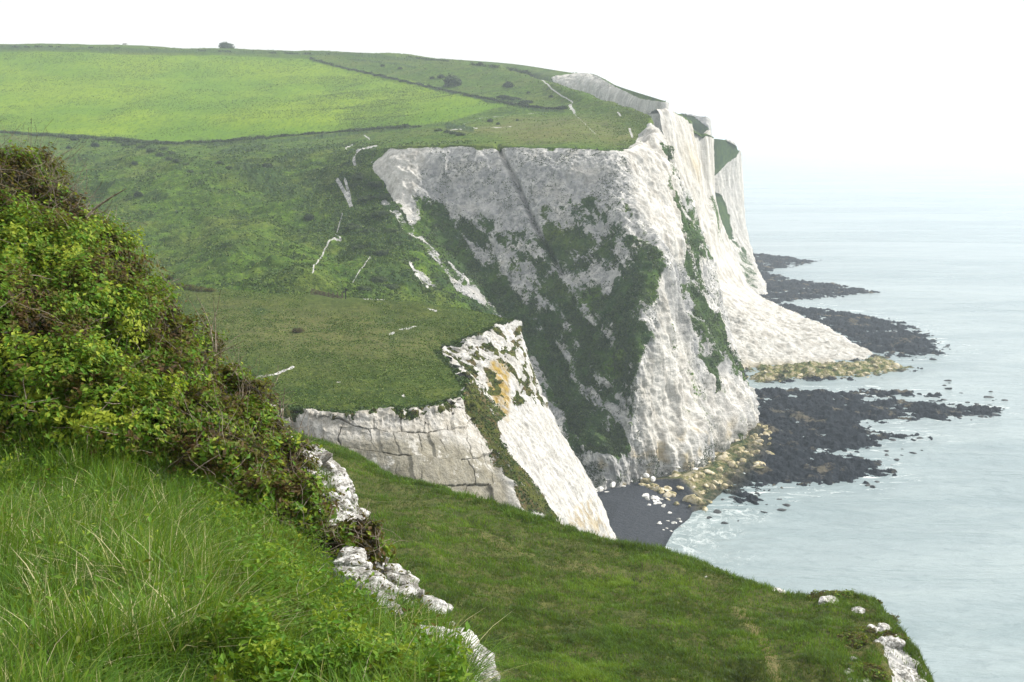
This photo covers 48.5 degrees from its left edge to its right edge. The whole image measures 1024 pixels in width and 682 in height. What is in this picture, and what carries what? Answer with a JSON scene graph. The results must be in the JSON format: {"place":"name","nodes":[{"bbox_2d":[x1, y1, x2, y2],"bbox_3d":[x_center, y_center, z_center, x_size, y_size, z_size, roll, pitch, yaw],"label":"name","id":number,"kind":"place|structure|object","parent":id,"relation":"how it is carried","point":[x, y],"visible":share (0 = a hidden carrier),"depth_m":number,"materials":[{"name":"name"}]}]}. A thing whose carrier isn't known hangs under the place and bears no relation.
{"place":"outdoors","nodes":[
{"label":"outdoors","id":0,"kind":"place"},
{"bbox_2d":[0,258,543,681],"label":"bank","id":1,"kind":"structure","parent":0,"point":[377,566],"depth_m":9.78,"materials":[{"name":"plant"}]},
{"bbox_2d":[0,157,39,247],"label":"shrub","id":2,"kind":"object","parent":1,"relation":"on","point":[6,201],"visible":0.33,"depth_m":12.88,"materials":[{"name":"green plant"}]},
{"bbox_2d":[0,244,107,411],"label":"shrub","id":3,"kind":"object","parent":1,"relation":"on","point":[26,316],"visible":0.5,"depth_m":11.05,"materials":[{"name":"green plant"}]},
{"bbox_2d":[0,115,119,214],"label":"shrub","id":4,"kind":"object","parent":1,"relation":"on","point":[33,172],"visible":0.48,"depth_m":13.62,"materials":[{"name":"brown plant"}]},
{"bbox_2d":[0,192,134,325],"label":"shrub","id":5,"kind":"object","parent":1,"relation":"on","point":[40,230],"visible":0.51,"depth_m":12.27,"materials":[{"name":"green plant"}]},
{"bbox_2d":[0,127,144,258],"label":"shrub","id":6,"kind":"object","parent":1,"relation":"on","point":[78,207],"visible":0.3,"depth_m":13.51,"materials":[{"name":"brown plant"}]},
{"bbox_2d":[0,313,155,451],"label":"shrub","id":7,"kind":"object","parent":1,"relation":"on","point":[88,352],"visible":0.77,"depth_m":10.43,"materials":[{"name":"green plant"}]},
{"bbox_2d":[0,237,183,375],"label":"shrub","id":8,"kind":"object","parent":1,"relation":"on","point":[103,294],"visible":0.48,"depth_m":11.82,"materials":[{"name":"green plant"}]},
{"bbox_2d":[30,198,160,283],"bbox_3d":[-5.191,-1.082,13.569,1.930,1.465,1.892,6,12,31],"label":"shrub","id":9,"kind":"object","parent":1,"relation":"on","point":[119,240],"visible":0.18,"depth_m":13.46,"materials":[{"name":"green plant"}]},
{"bbox_2d":[85,189,125,218],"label":"bare shoot","id":10,"kind":"object","parent":1,"relation":"on","point":[93,210],"visible":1,"depth_m":12.93,"materials":[{"name":"brown plant"}]},
{"bbox_2d":[35,347,200,475],"bbox_3d":[-3.839,0.708,10.797,1.621,1.250,1.581,5,11,27],"label":"shrub","id":11,"kind":"object","parent":1,"relation":"on","point":[134,418],"visible":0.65,"depth_m":10.51,"materials":[{"name":"green plant"}]},
{"bbox_2d":[85,261,197,340],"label":"shrub","id":12,"kind":"object","parent":1,"relation":"on","point":[152,288],"visible":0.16,"depth_m":13.24,"materials":[{"name":"green plant"}]},
{"bbox_2d":[62,313,226,407],"bbox_3d":[-3.967,0.349,11.863,2.060,1.220,1.850,0,10,0],"label":"shrub","id":13,"kind":"object","parent":1,"relation":"on","point":[154,357],"visible":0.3,"depth_m":11.75,"materials":[{"name":"green plant"}]},
{"bbox_2d":[114,367,264,457],"bbox_3d":[-3.342,0.797,11.387,1.687,1.163,1.475,0,10,0],"label":"shrub","id":14,"kind":"object","parent":1,"relation":"on","point":[211,410],"visible":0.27,"depth_m":11.17,"materials":[{"name":"green plant"}]},
{"bbox_2d":[140,306,250,391],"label":"shrub","id":15,"kind":"object","parent":1,"relation":"on","point":[186,324],"visible":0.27,"depth_m":13.07,"materials":[{"name":"green plant"}]},
{"bbox_2d":[188,290,242,375],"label":"bare shoot","id":16,"kind":"object","parent":1,"relation":"on","point":[215,349],"visible":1,"depth_m":12.57,"materials":[{"name":"brown plant"}]},
{"bbox_2d":[149,403,290,495],"bbox_3d":[-2.876,1.140,10.816,1.371,1.206,1.374,-10,14,-43],"label":"bramble","id":17,"kind":"object","parent":1,"relation":"on","point":[234,449],"visible":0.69,"depth_m":10.54,"materials":[{"name":"green plant"}]},
{"bbox_2d":[161,347,295,422],"bbox_3d":[-3.328,0.713,12.676,1.756,1.379,1.758,-10,14,-43],"label":"shrub","id":18,"kind":"object","parent":1,"relation":"on","point":[232,383],"visible":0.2,"depth_m":12.67,"materials":[{"name":"green plant"}]},
{"bbox_2d":[0,385,470,680],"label":"leaf litter","id":19,"kind":"object","parent":1,"relation":"on","point":[380,569],"visible":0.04,"depth_m":9.05,"materials":[{"name":"brown plant"}]},
{"bbox_2d":[0,402,476,681],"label":"bank weeds","id":20,"kind":"object","parent":1,"relation":"on","point":[259,648],"visible":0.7,"depth_m":4.68,"materials":[{"name":"green plant"}]},
{"bbox_2d":[190,370,311,456],"bbox_3d":[-2.943,0.956,12.132,1.518,1.275,1.470,0,10,0],"label":"bramble","id":21,"kind":"object","parent":1,"relation":"on","point":[268,416],"visible":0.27,"depth_m":12.12,"materials":[{"name":"green plant"}]},
{"bbox_2d":[6,443,511,681],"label":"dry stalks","id":22,"kind":"object","parent":1,"relation":"on","point":[225,600],"visible":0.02,"depth_m":4.91,"materials":[{"name":"plant"}]},
{"bbox_2d":[217,446,349,544],"bbox_3d":[-2.084,1.433,10.058,1.168,1.007,1.147,-8,13,-37],"label":"shrub","id":23,"kind":"object","parent":1,"relation":"on","point":[293,489],"visible":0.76,"depth_m":9.90,"materials":[{"name":"green plant"}]},
{"bbox_2d":[247,412,332,483],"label":"bramble","id":24,"kind":"object","parent":1,"relation":"on","point":[296,449],"visible":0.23,"depth_m":11.74,"materials":[{"name":"green plant"}]},
{"bbox_2d":[317,450,332,463],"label":"chalk lump","id":25,"kind":"object","parent":1,"relation":"on","point":[327,454],"visible":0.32,"depth_m":13.17,"materials":[{"name":"stone"}]},
{"bbox_2d":[321,460,335,469],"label":"chalk lump","id":26,"kind":"object","parent":1,"relation":"on","point":[330,464],"visible":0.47,"depth_m":13.29,"materials":[{"name":"stone"}]},
{"bbox_2d":[322,459,340,472],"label":"chalk lump","id":27,"kind":"object","parent":1,"relation":"on","point":[336,464],"visible":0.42,"depth_m":13.41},
{"bbox_2d":[321,491,342,502],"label":"chalk lump","id":28,"kind":"object","parent":1,"relation":"on","point":[340,497],"visible":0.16,"depth_m":11.63,"materials":[{"name":"stone"}]},
{"bbox_2d":[325,476,349,487],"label":"chalk lump","id":29,"kind":"object","parent":1,"relation":"on","point":[342,478],"visible":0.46,"depth_m":12.84,"materials":[{"name":"stone"}]},
{"bbox_2d":[330,467,345,476],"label":"chalk lump","id":30,"kind":"object","parent":1,"relation":"on","point":[341,470],"visible":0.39,"depth_m":13.33,"materials":[{"name":"stone"}]},
{"bbox_2d":[334,511,346,522],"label":"chalk lump","id":31,"kind":"object","parent":1,"relation":"on","point":[340,514],"visible":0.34,"depth_m":11.21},
{"bbox_2d":[336,489,351,500],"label":"chalk lump","id":32,"kind":"object","parent":1,"relation":"on","point":[348,495],"visible":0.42,"depth_m":12.27,"materials":[{"name":"stone"}]},
{"bbox_2d":[335,483,354,496],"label":"chalk lump","id":33,"kind":"object","parent":1,"relation":"on","point":[344,486],"visible":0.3,"depth_m":12.61,"materials":[{"name":"stone"}]},
{"bbox_2d":[339,499,351,509],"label":"chalk lump","id":34,"kind":"object","parent":1,"relation":"on","point":[347,501],"visible":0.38,"depth_m":11.85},
{"bbox_2d":[330,566,366,577],"bbox_3d":[-1.253,1.752,8.618,0.283,0.090,0.188,7,12,34],"label":"chalk lump","id":35,"kind":"object","parent":1,"relation":"on","point":[359,570],"visible":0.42,"depth_m":8.58,"materials":[{"name":"stone"}]},
{"bbox_2d":[340,571,356,583],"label":"chalk lump","id":36,"kind":"object","parent":1,"relation":"on","point":[347,577],"visible":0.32,"depth_m":8.34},
{"bbox_2d":[338,510,360,520],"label":"chalk lump","id":37,"kind":"object","parent":1,"relation":"on","point":[347,512],"visible":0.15,"depth_m":11.38,"materials":[{"name":"stone"}]},
{"bbox_2d":[333,553,366,566],"bbox_3d":[-1.324,1.802,9.278,0.313,0.114,0.224,-10,3,-43],"label":"chalk lump","id":38,"kind":"object","parent":1,"relation":"on","point":[341,560],"visible":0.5,"depth_m":9.24,"materials":[{"name":"stone"}]},
{"bbox_2d":[337,546,365,557],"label":"chalk lump","id":39,"kind":"object","parent":1,"relation":"on","point":[348,550],"visible":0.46,"depth_m":9.50,"materials":[{"name":"stone"}]},
{"bbox_2d":[344,505,359,514],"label":"chalk lump","id":40,"kind":"object","parent":1,"relation":"on","point":[354,510],"visible":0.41,"depth_m":11.86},
{"bbox_2d":[344,558,366,566],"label":"chalk lump","id":41,"kind":"object","parent":1,"relation":"on","point":[354,562],"visible":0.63,"depth_m":8.96,"materials":[{"name":"stone"}]},
{"bbox_2d":[307,498,409,570],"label":"bramble","id":42,"kind":"object","parent":1,"relation":"on","point":[366,535],"visible":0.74,"depth_m":9.79,"materials":[{"name":"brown plant"}]},
{"bbox_2d":[360,576,384,589],"bbox_3d":[-1.019,1.781,8.290,0.166,0.100,0.216,-8,17,20],"label":"chalk lump","id":43,"kind":"object","parent":1,"relation":"on","point":[376,582],"visible":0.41,"depth_m":8.27,"materials":[{"name":"stone"}]},
{"bbox_2d":[373,592,394,604],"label":"chalk lump","id":44,"kind":"object","parent":1,"relation":"on","point":[381,593],"visible":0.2,"depth_m":7.66,"materials":[{"name":"stone"}]},
{"bbox_2d":[380,579,397,592],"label":"chalk lump","id":45,"kind":"object","parent":1,"relation":"on","point":[386,586],"visible":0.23,"depth_m":8.48,"materials":[{"name":"stone"}]},
{"bbox_2d":[377,601,403,616],"bbox_3d":[-0.834,1.794,7.591,0.184,0.104,0.224,-16,24,-33],"label":"chalk lump","id":46,"kind":"object","parent":1,"relation":"on","point":[401,611],"visible":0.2,"depth_m":7.55,"materials":[{"name":"stone"}]},
{"bbox_2d":[383,563,407,574],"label":"chalk lump","id":47,"kind":"object","parent":1,"relation":"on","point":[395,567],"visible":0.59,"depth_m":9.83,"materials":[{"name":"stone"}]},
{"bbox_2d":[384,572,409,585],"bbox_3d":[-0.960,1.979,9.459,0.250,0.075,0.134,11,22,14],"label":"chalk lump","id":48,"kind":"object","parent":1,"relation":"on","point":[403,579],"visible":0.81,"depth_m":9.42,"materials":[{"name":"stone"}]},
{"bbox_2d":[305,463,502,667],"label":"edge grass","id":49,"kind":"structure","parent":1,"relation":"on","point":[431,612],"depth_m":8.25,"materials":[{"name":"plant"}]},
{"bbox_2d":[397,584,416,596],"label":"chalk lump","id":50,"kind":"object","parent":1,"relation":"on","point":[402,588],"visible":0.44,"depth_m":8.99,"materials":[{"name":"stone"}]},
{"bbox_2d":[405,573,419,582],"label":"chalk lump","id":51,"kind":"object","parent":1,"relation":"on","point":[413,577],"visible":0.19,"depth_m":10.09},
{"bbox_2d":[412,589,424,598],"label":"chalk lump","id":52,"kind":"object","parent":1,"relation":"on","point":[421,591],"visible":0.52,"depth_m":9.14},
{"bbox_2d":[420,595,444,611],"bbox_3d":[-0.651,2.114,9.101,0.237,0.140,0.204,8,13,37],"label":"chalk lump","id":53,"kind":"object","parent":1,"relation":"on","point":[435,600],"visible":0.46,"depth_m":9.05,"materials":[{"name":"stone"}]},
{"bbox_2d":[421,625,448,641],"bbox_3d":[-0.545,1.878,7.162,0.281,0.189,0.309,2,10,10],"label":"chalk lump","id":54,"kind":"object","parent":1,"relation":"on","point":[427,630],"visible":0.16,"depth_m":7.12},
{"bbox_2d":[447,628,479,647],"bbox_3d":[-0.367,2.025,7.582,0.312,0.138,0.273,-6,21,-19],"label":"chalk lump","id":55,"kind":"object","parent":1,"relation":"on","point":[474,637],"visible":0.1,"depth_m":7.59,"materials":[{"name":"stone"}]},
{"bbox_2d":[476,646,494,661],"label":"chalk lump","id":56,"kind":"object","parent":1,"relation":"on","point":[488,651],"visible":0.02,"depth_m":9.27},
{"bbox_2d":[480,656,496,681],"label":"chalk lump","id":57,"kind":"object","parent":1,"relation":"on","point":[492,671],"visible":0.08,"depth_m":6.68,"materials":[{"name":"stone"}]},
{"bbox_2d":[165,284,520,412],"bbox_3d":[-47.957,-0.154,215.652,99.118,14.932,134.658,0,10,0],"label":"clifftop meadow","id":58,"kind":"structure","parent":0,"point":[323,303],"depth_m":196.45,"materials":[{"name":"plant"}]},
{"bbox_2d":[179,284,197,289],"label":"scrub bush","id":59,"kind":"object","parent":58,"relation":"on","point":[188,286],"visible":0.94,"depth_m":238.65,"materials":[{"name":"green plant"}]},
{"bbox_2d":[190,286,205,291],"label":"scrub bush","id":60,"kind":"object","parent":58,"relation":"on","point":[198,289],"visible":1,"depth_m":237.38,"materials":[{"name":"green plant"}]},
{"bbox_2d":[310,289,342,297],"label":"wooden fence","id":61,"kind":"object","parent":58,"relation":"on","point":[318,293],"visible":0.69,"depth_m":242.10,"materials":[{"name":"grey wood"}]},
{"bbox_2d":[0,43,759,489],"bbox_3d":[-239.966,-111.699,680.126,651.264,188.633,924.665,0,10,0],"label":"downland hill","id":62,"kind":"structure","parent":0,"point":[674,411],"depth_m":396.21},
{"bbox_2d":[0,124,421,143],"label":"hedgerow","id":63,"kind":"object","parent":62,"relation":"on","point":[216,140],"visible":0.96,"depth_m":588.99,"materials":[{"name":"plant"}]},
{"bbox_2d":[0,45,450,61],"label":"hedgerow","id":64,"kind":"object","parent":62,"relation":"on","point":[416,57],"visible":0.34,"depth_m":941.93,"materials":[{"name":"plant"}]},
{"bbox_2d":[218,41,234,48],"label":"tree","id":65,"kind":"object","parent":62,"relation":"on","point":[226,45],"visible":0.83,"depth_m":1059.19,"materials":[{"name":"green plant"}]},
{"bbox_2d":[7,139,495,310],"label":"hillside scrub","id":66,"kind":"object","parent":62,"relation":"on","point":[335,186],"visible":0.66,"depth_m":399.90,"materials":[{"name":"plant"}]},
{"bbox_2d":[0,52,504,140],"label":"field crop","id":67,"kind":"object","parent":62,"relation":"on","point":[364,106],"visible":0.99,"depth_m":727.39,"materials":[{"name":"plant"}]},
{"bbox_2d":[261,163,272,168],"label":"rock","id":68,"kind":"object","parent":62,"relation":"on","point":[267,165],"visible":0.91,"depth_m":475.29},
{"bbox_2d":[1,47,650,311],"bbox_3d":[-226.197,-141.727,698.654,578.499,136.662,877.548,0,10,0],"label":"hillside tufts","id":69,"kind":"object","parent":62,"relation":"on","point":[614,127],"visible":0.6,"depth_m":449.02,"materials":[{"name":"plant"}]},
{"bbox_2d":[358,285,372,290],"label":"thicket bush","id":70,"kind":"object","parent":62,"relation":"on","point":[361,287],"visible":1,"depth_m":306.65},
{"bbox_2d":[364,180,383,186],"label":"thicket bush","id":71,"kind":"object","parent":62,"relation":"on","point":[376,183],"visible":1,"depth_m":412.50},
{"bbox_2d":[368,276,387,281],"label":"thicket bush","id":72,"kind":"object","parent":62,"relation":"on","point":[374,279],"visible":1,"depth_m":319.42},
{"bbox_2d":[370,248,389,255],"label":"thicket bush","id":73,"kind":"object","parent":62,"relation":"on","point":[384,252],"visible":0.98,"depth_m":352.96,"materials":[{"name":"plant"}]},
{"bbox_2d":[370,210,391,215],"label":"thicket bush","id":74,"kind":"object","parent":62,"relation":"on","point":[377,213],"visible":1,"depth_m":390.03,"materials":[{"name":"plant"}]},
{"bbox_2d":[384,283,399,288],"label":"thicket bush","id":75,"kind":"object","parent":62,"relation":"on","point":[394,286],"visible":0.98,"depth_m":317.53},
{"bbox_2d":[383,228,400,232],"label":"thicket bush","id":76,"kind":"object","parent":62,"relation":"on","point":[390,230],"visible":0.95,"depth_m":378.93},
{"bbox_2d":[310,57,567,109],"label":"hedgerow","id":77,"kind":"object","parent":62,"relation":"on","point":[562,107],"visible":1,"depth_m":704.51,"materials":[{"name":"plant"}]},
{"bbox_2d":[443,73,461,85],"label":"bush","id":78,"kind":"object","parent":62,"relation":"on","point":[450,79],"visible":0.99,"depth_m":740.27,"materials":[{"name":"plant"}]},
{"bbox_2d":[460,60,535,77],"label":"hedgerow","id":79,"kind":"object","parent":62,"relation":"on","point":[507,67],"visible":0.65,"depth_m":783.58,"materials":[{"name":"plant"}]},
{"bbox_2d":[502,80,514,87],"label":"bush","id":80,"kind":"object","parent":62,"relation":"on","point":[508,84],"visible":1,"depth_m":694.58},
{"bbox_2d":[397,149,725,487],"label":"cliff plants","id":81,"kind":"object","parent":62,"relation":"on","point":[620,478],"visible":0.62,"depth_m":362.42,"materials":[{"name":"plant"}]},
{"bbox_2d":[383,147,746,455],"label":"cliff plants","id":82,"kind":"object","parent":62,"relation":"on","point":[620,440],"visible":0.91,"depth_m":338.56,"materials":[{"name":"plant"}]},
{"bbox_2d":[273,320,615,538],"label":"block chalk cliff","id":83,"kind":"structure","parent":0,"point":[446,447],"depth_m":158.63,"materials":[{"name":"stone"}]},
{"bbox_2d":[273,325,558,519],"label":"cliff rib plants","id":84,"kind":"object","parent":83,"relation":"on","point":[486,427],"visible":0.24,"depth_m":159.19,"materials":[{"name":"plant"}]},
{"bbox_2d":[0,0,1023,137],"label":"sky","id":85,"kind":"structure","parent":0,"point":[755,68],"materials":[{"name":"white"}]},
{"bbox_2d":[453,59,668,134],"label":"chalk cliff","id":86,"kind":"structure","parent":0,"point":[598,87],"depth_m":780.76,"materials":[{"name":"stone"}]},
{"bbox_2d":[286,427,933,681],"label":"grassy spur","id":87,"kind":"structure","parent":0,"point":[894,658],"depth_m":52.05,"materials":[{"name":"plant"}]},
{"bbox_2d":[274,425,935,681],"bbox_3d":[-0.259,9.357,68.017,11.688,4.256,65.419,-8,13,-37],"label":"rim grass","id":88,"kind":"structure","parent":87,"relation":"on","point":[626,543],"depth_m":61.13,"materials":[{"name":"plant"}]},
{"bbox_2d":[805,589,830,600],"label":"bush","id":89,"kind":"object","parent":87,"relation":"on","point":[817,595],"visible":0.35,"depth_m":52.91,"materials":[{"name":"green plant"}]},
{"bbox_2d":[818,595,838,604],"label":"chalk rock","id":90,"kind":"object","parent":87,"relation":"on","point":[822,599],"visible":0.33,"depth_m":51.26,"materials":[{"name":"stone"}]},
{"bbox_2d":[826,589,867,601],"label":"bush","id":91,"kind":"object","parent":87,"relation":"on","point":[843,592],"visible":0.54,"depth_m":52.35,"materials":[{"name":"green plant"}]},
{"bbox_2d":[835,631,872,648],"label":"bush","id":92,"kind":"object","parent":87,"relation":"on","point":[855,639],"visible":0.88,"depth_m":44.65,"materials":[{"name":"green plant"}]},
{"bbox_2d":[851,606,865,613],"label":"chalk rock","id":93,"kind":"object","parent":87,"relation":"on","point":[860,609],"visible":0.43,"depth_m":50.25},
{"bbox_2d":[848,623,876,633],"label":"bush","id":94,"kind":"object","parent":87,"relation":"on","point":[863,628],"visible":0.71,"depth_m":45.96,"materials":[{"name":"green plant"}]},
{"bbox_2d":[844,661,892,681],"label":"bush","id":95,"kind":"object","parent":87,"relation":"on","point":[878,671],"visible":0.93,"depth_m":41.46,"materials":[{"name":"green plant"}]},
{"bbox_2d":[874,636,887,644],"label":"chalk rock","id":96,"kind":"object","parent":87,"relation":"on","point":[882,640],"visible":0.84,"depth_m":44.84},
{"bbox_2d":[878,623,890,631],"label":"chalk rock","id":97,"kind":"object","parent":87,"relation":"on","point":[883,626],"visible":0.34,"depth_m":46.30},
{"bbox_2d":[884,634,896,647],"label":"chalk rock","id":98,"kind":"object","parent":87,"relation":"on","point":[890,640],"visible":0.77,"depth_m":44.70,"materials":[{"name":"stone"}]},
{"bbox_2d":[874,628,910,640],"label":"bush","id":99,"kind":"object","parent":87,"relation":"on","point":[899,634],"visible":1,"depth_m":45.15,"materials":[{"name":"green plant"}]},
{"bbox_2d":[882,634,904,646],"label":"chalk rock","id":100,"kind":"object","parent":87,"relation":"on","point":[898,641],"visible":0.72,"depth_m":44.68,"materials":[{"name":"stone"}]},
{"bbox_2d":[892,663,910,675],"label":"chalk rock","id":101,"kind":"object","parent":87,"relation":"on","point":[900,669],"visible":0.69,"depth_m":43.07,"materials":[{"name":"stone"}]},
{"bbox_2d":[902,675,915,681],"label":"chalk rock","id":102,"kind":"object","parent":87,"relation":"on","point":[909,678],"visible":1,"depth_m":42.83,"materials":[{"name":"stone"}]},
{"bbox_2d":[681,113,711,135],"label":"distant chalk cliff","id":103,"kind":"structure","parent":0,"point":[701,124],"depth_m":817.08,"materials":[{"name":"stone"}]},
{"bbox_2d":[714,139,767,294],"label":"cliff","id":104,"kind":"structure","parent":0,"point":[729,189],"depth_m":730.98,"materials":[{"name":"stone"}]},
{"bbox_2d":[649,108,872,368],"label":"tall chalk cliff","id":105,"kind":"structure","parent":0,"point":[764,331],"depth_m":531.78,"materials":[{"name":"stone"}]},
{"bbox_2d":[597,253,1002,547],"bbox_3d":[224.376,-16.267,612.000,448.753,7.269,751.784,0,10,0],"label":"reef","id":106,"kind":"object","parent":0,"point":[815,413],"visible":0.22,"depth_m":370.97},
{"bbox_2d":[663,491,674,496],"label":"boulder","id":107,"kind":"object","parent":106,"relation":"on","point":[669,494],"visible":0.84,"depth_m":292.74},
{"bbox_2d":[683,494,705,504],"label":"boulder","id":108,"kind":"object","parent":106,"relation":"on","point":[693,499],"visible":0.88,"depth_m":286.70,"materials":[{"name":"stone"}]},
{"bbox_2d":[716,456,731,461],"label":"boulder","id":109,"kind":"object","parent":106,"relation":"on","point":[725,458],"visible":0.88,"depth_m":322.44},
{"bbox_2d":[666,138,1023,681],"bbox_3d":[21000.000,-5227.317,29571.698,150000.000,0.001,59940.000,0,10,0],"label":"sea","id":110,"kind":"structure","parent":0,"point":[924,235],"depth_m":418.37,"materials":[{"name":"liquid"}]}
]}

